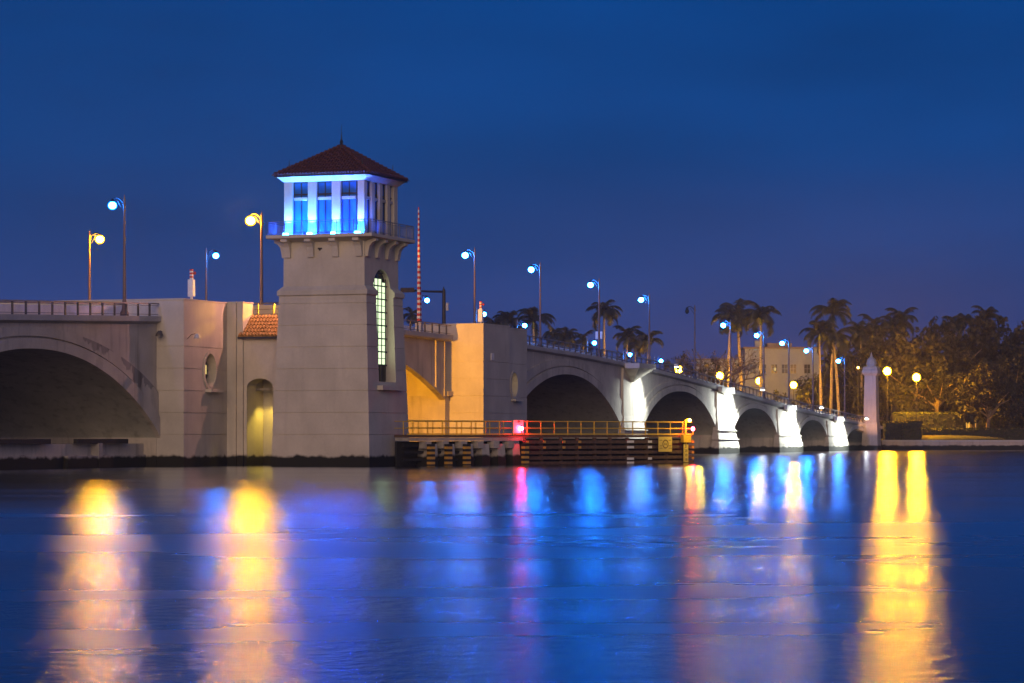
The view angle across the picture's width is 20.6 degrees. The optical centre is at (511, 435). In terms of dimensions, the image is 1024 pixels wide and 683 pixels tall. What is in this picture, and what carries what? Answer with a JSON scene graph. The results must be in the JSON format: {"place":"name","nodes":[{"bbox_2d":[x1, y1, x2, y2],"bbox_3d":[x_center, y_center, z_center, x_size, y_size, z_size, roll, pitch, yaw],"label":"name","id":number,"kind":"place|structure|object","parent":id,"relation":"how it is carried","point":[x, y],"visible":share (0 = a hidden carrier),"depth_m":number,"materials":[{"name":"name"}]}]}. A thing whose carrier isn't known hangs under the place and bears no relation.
{"place":"outdoors","nodes":[
{"label":"outdoors","id":0,"kind":"place"},
{"bbox_2d":[0,441,1023,682],"bbox_3d":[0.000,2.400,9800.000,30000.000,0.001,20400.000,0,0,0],"label":"water","id":1,"kind":"structure","parent":0,"point":[878,566],"depth_m":49.58,"materials":[{"name":"liquid"}]},
{"bbox_2d":[266,124,414,465],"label":"tender tower","id":2,"kind":"structure","parent":1,"relation":"on","point":[340,395],"depth_m":220.44,"materials":[{"name":"paint"}]},
{"bbox_2d":[294,182,307,233],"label":"window","id":3,"kind":"structure","parent":2,"relation":"in","point":[300,188],"depth_m":221.43,"materials":[{"name":"blue glass"}]},
{"bbox_2d":[317,181,331,233],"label":"window","id":4,"kind":"structure","parent":2,"relation":"in","point":[324,188],"depth_m":220.73,"materials":[{"name":"blue glass"}]},
{"bbox_2d":[341,180,356,232],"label":"window","id":5,"kind":"structure","parent":2,"relation":"in","point":[349,187],"depth_m":220.03,"materials":[{"name":"blue glass"}]},
{"bbox_2d":[367,181,370,232],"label":"window","id":6,"kind":"structure","parent":2,"relation":"in","point":[368,182],"depth_m":220.78,"materials":[{"name":"blue glass"}]},
{"bbox_2d":[375,183,377,232],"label":"window","id":7,"kind":"structure","parent":2,"relation":"in","point":[376,199],"depth_m":222.19,"materials":[{"name":"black glass"}]},
{"bbox_2d":[383,185,385,234],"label":"window","id":8,"kind":"structure","parent":2,"relation":"in","point":[384,201],"depth_m":223.71,"materials":[{"name":"black glass"}]},
{"bbox_2d":[373,270,402,390],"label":"arched window","id":9,"kind":"structure","parent":2,"relation":"in","point":[379,283],"depth_m":223.22,"materials":[{"name":"glass"}]},
{"bbox_2d":[390,186,392,235],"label":"window","id":10,"kind":"structure","parent":2,"relation":"in","point":[391,202],"depth_m":225.08,"materials":[{"name":"black glass"}]},
{"bbox_2d":[0,298,882,468],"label":"arch bridge","id":11,"kind":"structure","parent":1,"relation":"in","point":[93,383],"depth_m":225.91,"materials":[{"name":"concrete"}]},
{"bbox_2d":[88,230,104,299],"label":"street lamp","id":12,"kind":"object","parent":11,"relation":"on","point":[99,238],"visible":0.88,"depth_m":253.29,"materials":[{"name":"metal"}]},
{"bbox_2d":[107,194,128,315],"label":"street lamp","id":13,"kind":"object","parent":11,"relation":"on","point":[112,204],"visible":1,"depth_m":215.32,"materials":[{"name":"metal"}]},
{"bbox_2d":[155,330,162,335],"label":"wall light","id":14,"kind":"object","parent":11,"relation":"attached to","point":[159,333],"visible":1,"depth_m":218.59,"materials":[{"name":"metal"}]},
{"bbox_2d":[188,269,195,298],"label":"gate post","id":15,"kind":"object","parent":11,"relation":"on","point":[191,287],"visible":0.99,"depth_m":222.53,"materials":[{"name":"white paint"}]},
{"bbox_2d":[187,333,200,338],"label":"wall light","id":16,"kind":"object","parent":11,"relation":"attached to","point":[196,336],"visible":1,"depth_m":219.00,"materials":[{"name":"metal"}]},
{"bbox_2d":[205,248,218,300],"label":"street lamp","id":17,"kind":"object","parent":11,"relation":"on","point":[215,255],"visible":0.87,"depth_m":275.52,"materials":[{"name":"metal"}]},
{"bbox_2d":[202,351,223,392],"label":"round window","id":18,"kind":"structure","parent":11,"relation":"in","point":[210,388],"depth_m":223.22,"materials":[{"name":"paint"}]},
{"bbox_2d":[245,211,262,304],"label":"street lamp","id":19,"kind":"object","parent":11,"relation":"on","point":[250,219],"visible":0.89,"depth_m":238.50,"materials":[{"name":"metal"}]},
{"bbox_2d":[415,207,423,331],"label":"barrier gate","id":20,"kind":"structure","parent":11,"relation":"on","point":[419,317],"depth_m":274.31,"materials":[{"name":"metal"}]},
{"bbox_2d":[401,287,448,323],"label":"traffic signal","id":21,"kind":"object","parent":11,"relation":"on","point":[445,306],"visible":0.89,"depth_m":281.44,"materials":[{"name":"metal"}]},
{"bbox_2d":[421,295,429,302],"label":"street lamp","id":22,"kind":"object","parent":11,"relation":"on","point":[426,299],"visible":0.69,"depth_m":327.45,"materials":[{"name":"glass"}]},
{"bbox_2d":[461,247,475,322],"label":"street lamp","id":23,"kind":"object","parent":11,"relation":"on","point":[464,254],"visible":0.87,"depth_m":286.35,"materials":[{"name":"metal"}]},
{"bbox_2d":[478,301,484,322],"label":"gate post","id":24,"kind":"object","parent":11,"relation":"on","point":[480,315],"visible":0.96,"depth_m":284.09,"materials":[{"name":"white paint"}]},
{"bbox_2d":[476,309,486,322],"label":"street lamp","id":25,"kind":"object","parent":11,"relation":"on","point":[485,314],"visible":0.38,"depth_m":345.47,"materials":[{"name":"glass"}]},
{"bbox_2d":[510,370,523,400],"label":"arched window","id":26,"kind":"structure","parent":11,"relation":"in","point":[514,398],"depth_m":289.65,"materials":[{"name":"paint"}]},
{"bbox_2d":[516,320,527,327],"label":"street lamp","id":27,"kind":"object","parent":11,"relation":"on","point":[524,325],"visible":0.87,"depth_m":359.21,"materials":[{"name":"metal"}]},
{"bbox_2d":[528,263,542,346],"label":"street lamp","id":28,"kind":"object","parent":11,"relation":"on","point":[531,268],"visible":0.99,"depth_m":305.16,"materials":[{"name":"metal"}]},
{"bbox_2d":[586,338,596,352],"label":"street lamp","id":29,"kind":"object","parent":11,"relation":"on","point":[594,342],"visible":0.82,"depth_m":385.79,"materials":[{"name":"glass"}]},
{"bbox_2d":[587,279,600,356],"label":"street lamp","id":30,"kind":"object","parent":11,"relation":"on","point":[590,284],"visible":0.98,"depth_m":324.32,"materials":[{"name":"metal"}]},
{"bbox_2d":[595,331,601,338],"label":"road sign","id":31,"kind":"object","parent":11,"relation":"on","point":[596,335],"visible":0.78,"depth_m":326.48,"materials":[{"name":"metal"}]},
{"bbox_2d":[638,294,649,363],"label":"street lamp","id":32,"kind":"object","parent":11,"relation":"on","point":[640,299],"visible":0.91,"depth_m":342.66,"materials":[{"name":"metal"}]},
{"bbox_2d":[685,305,696,378],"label":"street lamp","id":33,"kind":"object","parent":11,"relation":"on","point":[687,311],"visible":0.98,"depth_m":361.20,"materials":[{"name":"metal"}]},
{"bbox_2d":[720,319,731,387],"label":"street lamp","id":34,"kind":"object","parent":11,"relation":"on","point":[722,324],"visible":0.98,"depth_m":377.26,"materials":[{"name":"metal"}]},
{"bbox_2d":[754,331,765,398],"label":"street lamp","id":35,"kind":"object","parent":11,"relation":"on","point":[756,335],"visible":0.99,"depth_m":393.51,"materials":[{"name":"metal"}]},
{"bbox_2d":[779,339,790,404],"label":"street lamp","id":36,"kind":"object","parent":11,"relation":"on","point":[781,342],"visible":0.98,"depth_m":406.72,"materials":[{"name":"metal"}]},
{"bbox_2d":[804,347,814,411],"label":"street lamp","id":37,"kind":"object","parent":11,"relation":"on","point":[806,350],"visible":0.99,"depth_m":420.24,"materials":[{"name":"metal"}]},
{"bbox_2d":[836,357,846,418],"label":"street lamp","id":38,"kind":"object","parent":11,"relation":"on","point":[838,360],"visible":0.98,"depth_m":439.51,"materials":[{"name":"metal"}]},
{"bbox_2d":[394,420,693,465],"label":"fender","id":39,"kind":"object","parent":1,"relation":"in","point":[457,451],"visible":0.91,"depth_m":231.07,"materials":[{"name":"brown wood"}]},
{"bbox_2d":[513,420,522,432],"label":"light backplate","id":40,"kind":"object","parent":39,"relation":"attached to","point":[517,424],"visible":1,"depth_m":230.06,"materials":[{"name":"white paint"}]},
{"bbox_2d":[658,437,671,451],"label":"warning sign","id":41,"kind":"object","parent":39,"relation":"attached to","point":[664,444],"visible":1,"depth_m":242.65,"materials":[{"name":"metal"}]},
{"bbox_2d":[680,434,691,443],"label":"yellow cabinet","id":42,"kind":"object","parent":39,"relation":"attached to","point":[685,438],"visible":1,"depth_m":244.43,"materials":[{"name":"metal"}]},
{"bbox_2d":[683,444,687,461],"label":"clearance gauge","id":43,"kind":"object","parent":42,"relation":"attached to","point":[685,452],"visible":1,"depth_m":244.56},
{"bbox_2d":[684,419,690,433],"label":"gauge lamp","id":44,"kind":"object","parent":42,"relation":"on","point":[689,420],"visible":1,"depth_m":244.50,"materials":[{"name":"metal"}]},
{"bbox_2d":[862,352,880,449],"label":"stone pylon","id":45,"kind":"object","parent":1,"relation":"in","point":[871,433],"visible":0.98,"depth_m":449.24,"materials":[{"name":"stone"}]},
{"bbox_2d":[882,440,1023,449],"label":"seawall","id":46,"kind":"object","parent":1,"relation":"in","point":[952,444],"visible":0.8,"depth_m":457.35,"materials":[{"name":"stone"}]},
{"bbox_2d":[0,0,1023,420],"label":"sky","id":47,"kind":"structure","parent":0,"point":[792,157],"materials":[{"name":"blue"}]},
{"bbox_2d":[693,341,820,408],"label":"white building","id":48,"kind":"structure","parent":0,"point":[776,364],"depth_m":565.00,"materials":[{"name":"stone"}]},
{"bbox_2d":[771,365,777,373],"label":"window","id":49,"kind":"structure","parent":48,"relation":"in","point":[773,367],"depth_m":565.03,"materials":[{"name":"glass"}]},
{"bbox_2d":[781,364,787,373],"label":"window","id":50,"kind":"structure","parent":48,"relation":"in","point":[784,368],"depth_m":565.03,"materials":[{"name":"glass"}]},
{"bbox_2d":[790,365,796,373],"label":"window","id":51,"kind":"structure","parent":48,"relation":"in","point":[792,367],"depth_m":565.03,"materials":[{"name":"glass"}]},
{"bbox_2d":[804,365,810,373],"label":"window","id":52,"kind":"structure","parent":48,"relation":"in","point":[806,367],"depth_m":565.03,"materials":[{"name":"glass"}]},
{"bbox_3d":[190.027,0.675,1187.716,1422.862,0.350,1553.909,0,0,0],"label":"ground","id":53,"kind":"structure","parent":0,"visible":0},
{"bbox_2d":[403,307,416,325],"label":"royal palm","id":54,"kind":"object","parent":53,"relation":"on","point":[411,315],"visible":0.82,"depth_m":619.22,"materials":[{"name":"plant"}]},
{"bbox_2d":[477,316,507,325],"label":"royal palm","id":55,"kind":"object","parent":53,"relation":"on","point":[488,320],"visible":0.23,"depth_m":538.75,"materials":[{"name":"plant"}]},
{"bbox_2d":[492,310,523,328],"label":"royal palm","id":56,"kind":"object","parent":53,"relation":"on","point":[507,318],"visible":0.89,"depth_m":519.14,"materials":[{"name":"plant"}]},
{"bbox_2d":[516,306,555,342],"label":"royal palm","id":57,"kind":"object","parent":53,"relation":"on","point":[533,316],"visible":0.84,"depth_m":498.49,"materials":[{"name":"plant"}]},
{"bbox_2d":[542,327,563,345],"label":"royal palm","id":58,"kind":"object","parent":53,"relation":"on","point":[547,334],"visible":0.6,"depth_m":544.02,"materials":[{"name":"plant"}]},
{"bbox_2d":[553,327,580,348],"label":"royal palm","id":59,"kind":"object","parent":53,"relation":"on","point":[566,334],"visible":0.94,"depth_m":518.74,"materials":[{"name":"plant"}]},
{"bbox_2d":[572,330,596,351],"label":"royal palm","id":60,"kind":"object","parent":53,"relation":"on","point":[582,340],"visible":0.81,"depth_m":539.99,"materials":[{"name":"plant"}]},
{"bbox_2d":[585,299,622,354],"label":"royal palm","id":61,"kind":"object","parent":53,"relation":"on","point":[609,313],"visible":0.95,"depth_m":499.92,"materials":[{"name":"plant"}]},
{"bbox_2d":[613,325,641,358],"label":"royal palm","id":62,"kind":"object","parent":53,"relation":"on","point":[626,334],"visible":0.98,"depth_m":503.93,"materials":[{"name":"plant"}]},
{"bbox_2d":[623,337,646,361],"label":"royal palm","id":63,"kind":"object","parent":53,"relation":"on","point":[631,346],"visible":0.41,"depth_m":519.93,"materials":[{"name":"plant"}]},
{"bbox_2d":[635,330,663,363],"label":"royal palm","id":64,"kind":"object","parent":53,"relation":"on","point":[643,342],"visible":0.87,"depth_m":499.68,"materials":[{"name":"plant"}]},
{"bbox_2d":[678,354,693,375],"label":"broadleaf tree","id":65,"kind":"object","parent":53,"relation":"on","point":[691,368],"visible":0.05,"depth_m":570.50,"materials":[{"name":"green plant"}]},
{"bbox_2d":[698,355,725,383],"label":"broadleaf tree","id":66,"kind":"object","parent":53,"relation":"on","point":[711,374],"visible":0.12,"depth_m":558.84,"materials":[{"name":"green plant"}]},
{"bbox_2d":[663,349,766,387],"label":"trees","id":67,"kind":"object","parent":53,"relation":"on","point":[739,368],"visible":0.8,"depth_m":474.99,"materials":[{"name":"plant"}]},
{"bbox_2d":[716,371,723,379],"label":"shore lamp","id":68,"kind":"object","parent":53,"relation":"on","point":[719,372],"visible":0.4,"depth_m":504.49,"materials":[{"name":"glass"}]},
{"bbox_2d":[710,303,747,386],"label":"royal palm","id":69,"kind":"object","parent":53,"relation":"on","point":[732,315],"visible":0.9,"depth_m":519.60,"materials":[{"name":"plant"}]},
{"bbox_2d":[719,298,750,390],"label":"royal palm","id":70,"kind":"object","parent":53,"relation":"on","point":[738,301],"visible":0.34,"depth_m":530.29,"materials":[{"name":"plant"}]},
{"bbox_2d":[739,301,781,396],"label":"royal palm","id":71,"kind":"object","parent":53,"relation":"on","point":[761,314],"visible":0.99,"depth_m":514.35,"materials":[{"name":"plant"}]},
{"bbox_2d":[771,389,795,405],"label":"broadleaf tree","id":72,"kind":"object","parent":53,"relation":"on","point":[776,392],"visible":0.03,"depth_m":523.88,"materials":[{"name":"green plant"}]},
{"bbox_2d":[790,379,797,401],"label":"shore lamp","id":73,"kind":"object","parent":53,"relation":"on","point":[793,384],"visible":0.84,"depth_m":534.59,"materials":[{"name":"metal"}]},
{"bbox_2d":[795,373,833,414],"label":"broadleaf tree","id":74,"kind":"object","parent":53,"relation":"on","point":[808,395],"visible":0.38,"depth_m":539.53,"materials":[{"name":"green plant"}]},
{"bbox_2d":[799,320,838,410],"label":"royal palm","id":75,"kind":"object","parent":53,"relation":"on","point":[822,328],"visible":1,"depth_m":499.90,"materials":[{"name":"plant"}]},
{"bbox_2d":[794,357,860,418],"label":"broadleaf tree","id":76,"kind":"object","parent":53,"relation":"on","point":[800,385],"visible":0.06,"depth_m":558.84,"materials":[{"name":"green plant"}]},
{"bbox_2d":[809,297,851,412],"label":"royal palm","id":77,"kind":"object","parent":53,"relation":"on","point":[833,308],"visible":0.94,"depth_m":520.26,"materials":[{"name":"plant"}]},
{"bbox_2d":[813,327,856,414],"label":"royal palm","id":78,"kind":"object","parent":53,"relation":"on","point":[840,343],"visible":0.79,"depth_m":509.79,"materials":[{"name":"plant"}]},
{"bbox_2d":[816,321,898,419],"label":"broadleaf tree","id":79,"kind":"object","parent":53,"relation":"on","point":[827,362],"visible":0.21,"depth_m":544.51,"materials":[{"name":"green plant"}]},
{"bbox_2d":[857,365,858,418],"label":"shore lamp","id":80,"kind":"object","parent":53,"relation":"on","point":[858,389],"visible":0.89,"depth_m":499.95,"materials":[{"name":"metal"}]},
{"bbox_2d":[848,320,877,420],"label":"royal palm","id":81,"kind":"object","parent":53,"relation":"on","point":[862,331],"visible":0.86,"depth_m":520.11,"materials":[{"name":"plant"}]},
{"bbox_2d":[839,352,888,438],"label":"broadleaf tree","id":82,"kind":"object","parent":53,"relation":"on","point":[880,419],"visible":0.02,"depth_m":559.55,"materials":[{"name":"green plant"}]},
{"bbox_2d":[858,314,888,337],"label":"royal palm","id":83,"kind":"object","parent":53,"relation":"on","point":[876,321],"visible":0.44,"depth_m":529.06,"materials":[{"name":"plant"}]},
{"bbox_2d":[879,404,890,420],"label":"broadleaf tree","id":84,"kind":"object","parent":53,"relation":"on","point":[885,418],"visible":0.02,"depth_m":563.80,"materials":[{"name":"green plant"}]},
{"bbox_2d":[839,324,935,420],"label":"broadleaf tree","id":85,"kind":"object","parent":53,"relation":"on","point":[874,347],"visible":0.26,"depth_m":519.10,"materials":[{"name":"green plant"}]},
{"bbox_2d":[883,365,891,420],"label":"shore lamp","id":86,"kind":"object","parent":53,"relation":"on","point":[887,371],"visible":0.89,"depth_m":477.75,"materials":[{"name":"metal"}]},
{"bbox_2d":[882,420,902,439],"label":"hedge","id":87,"kind":"object","parent":53,"relation":"on","point":[892,430],"visible":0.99,"depth_m":470.15,"materials":[{"name":"green plant"}]},
{"bbox_2d":[879,312,908,401],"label":"royal palm","id":88,"kind":"object","parent":53,"relation":"on","point":[899,323],"visible":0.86,"depth_m":529.10,"materials":[{"name":"plant"}]},
{"bbox_2d":[885,307,917,347],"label":"royal palm","id":89,"kind":"object","parent":53,"relation":"on","point":[906,317],"visible":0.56,"depth_m":540.14,"materials":[{"name":"plant"}]},
{"bbox_2d":[901,420,922,439],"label":"hedge","id":90,"kind":"object","parent":53,"relation":"on","point":[911,430],"visible":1,"depth_m":469.15,"materials":[{"name":"green plant"}]},
{"bbox_2d":[877,328,955,415],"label":"broadleaf tree","id":91,"kind":"object","parent":53,"relation":"on","point":[900,376],"visible":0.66,"depth_m":497.27,"materials":[{"name":"green plant"}]},
{"bbox_2d":[912,371,920,419],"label":"shore lamp","id":92,"kind":"object","parent":53,"relation":"on","point":[916,377],"visible":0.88,"depth_m":477.70,"materials":[{"name":"glass"}]},
{"bbox_2d":[886,316,961,412],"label":"broadleaf tree","id":93,"kind":"object","parent":53,"relation":"on","point":[928,329],"visible":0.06,"depth_m":537.74,"materials":[{"name":"green plant"}]},
{"bbox_2d":[891,411,965,428],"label":"hedge","id":94,"kind":"object","parent":53,"relation":"on","point":[937,419],"visible":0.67,"depth_m":482.15,"materials":[{"name":"green plant"}]},
{"bbox_2d":[893,354,978,412],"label":"broadleaf tree","id":95,"kind":"object","parent":53,"relation":"on","point":[945,390],"visible":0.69,"depth_m":492.51,"materials":[{"name":"green plant"}]},
{"bbox_2d":[881,435,1005,440],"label":"grass mound","id":96,"kind":"object","parent":53,"relation":"on","point":[943,437],"depth_m":470.36,"materials":[{"name":"plant"}]},
{"bbox_2d":[898,326,994,418],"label":"broadleaf tree","id":97,"kind":"object","parent":53,"relation":"on","point":[957,345],"visible":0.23,"depth_m":509.66,"materials":[{"name":"green plant"}]},
{"bbox_2d":[942,315,965,335],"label":"royal palm","id":98,"kind":"object","parent":53,"relation":"on","point":[957,321],"visible":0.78,"depth_m":539.12,"materials":[{"name":"plant"}]},
{"bbox_2d":[934,317,980,424],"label":"broadleaf tree","id":99,"kind":"object","parent":53,"relation":"on","point":[945,324],"depth_m":538.43,"materials":[{"name":"green plant"}]},
{"bbox_2d":[952,313,973,427],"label":"royal palm","id":100,"kind":"object","parent":53,"relation":"on","point":[968,319],"visible":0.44,"depth_m":548.47,"materials":[{"name":"plant"}]},
{"bbox_2d":[934,346,1003,427],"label":"broadleaf tree","id":101,"kind":"object","parent":53,"relation":"on","point":[962,350],"visible":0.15,"depth_m":500.53,"materials":[{"name":"green plant"}]},
{"bbox_2d":[922,427,1023,439],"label":"grass","id":102,"kind":"structure","parent":53,"relation":"on","point":[1011,434],"depth_m":476.15,"materials":[{"name":"green plant"}]},
{"bbox_2d":[944,311,1023,412],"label":"broadleaf tree","id":103,"kind":"object","parent":53,"relation":"on","point":[982,340],"visible":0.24,"depth_m":517.36,"materials":[{"name":"green plant"}]},
{"bbox_2d":[971,305,998,326],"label":"royal palm","id":104,"kind":"object","parent":53,"relation":"on","point":[989,312],"visible":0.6,"depth_m":539.11,"materials":[{"name":"plant"}]},
{"bbox_2d":[954,361,1023,429],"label":"broadleaf tree","id":105,"kind":"object","parent":53,"relation":"on","point":[977,410],"visible":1,"depth_m":478.69,"materials":[{"name":"green plant"}]},
{"bbox_2d":[972,355,1023,423],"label":"broadleaf tree","id":106,"kind":"object","parent":53,"relation":"on","point":[1019,379],"visible":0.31,"depth_m":488.84,"materials":[{"name":"green plant"}]},
{"bbox_2d":[976,418,1023,427],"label":"hedge","id":107,"kind":"object","parent":53,"relation":"on","point":[982,423],"visible":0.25,"depth_m":488.15,"materials":[{"name":"green plant"}]},
{"bbox_2d":[976,323,1023,374],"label":"broadleaf tree","id":108,"kind":"object","parent":53,"relation":"on","point":[1005,329],"visible":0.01,"depth_m":545.07,"materials":[{"name":"green plant"}]},
{"bbox_2d":[977,314,1023,376],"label":"broadleaf tree","id":109,"kind":"object","parent":53,"relation":"on","point":[998,358],"visible":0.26,"depth_m":516.99,"materials":[{"name":"green plant"}]}
]}

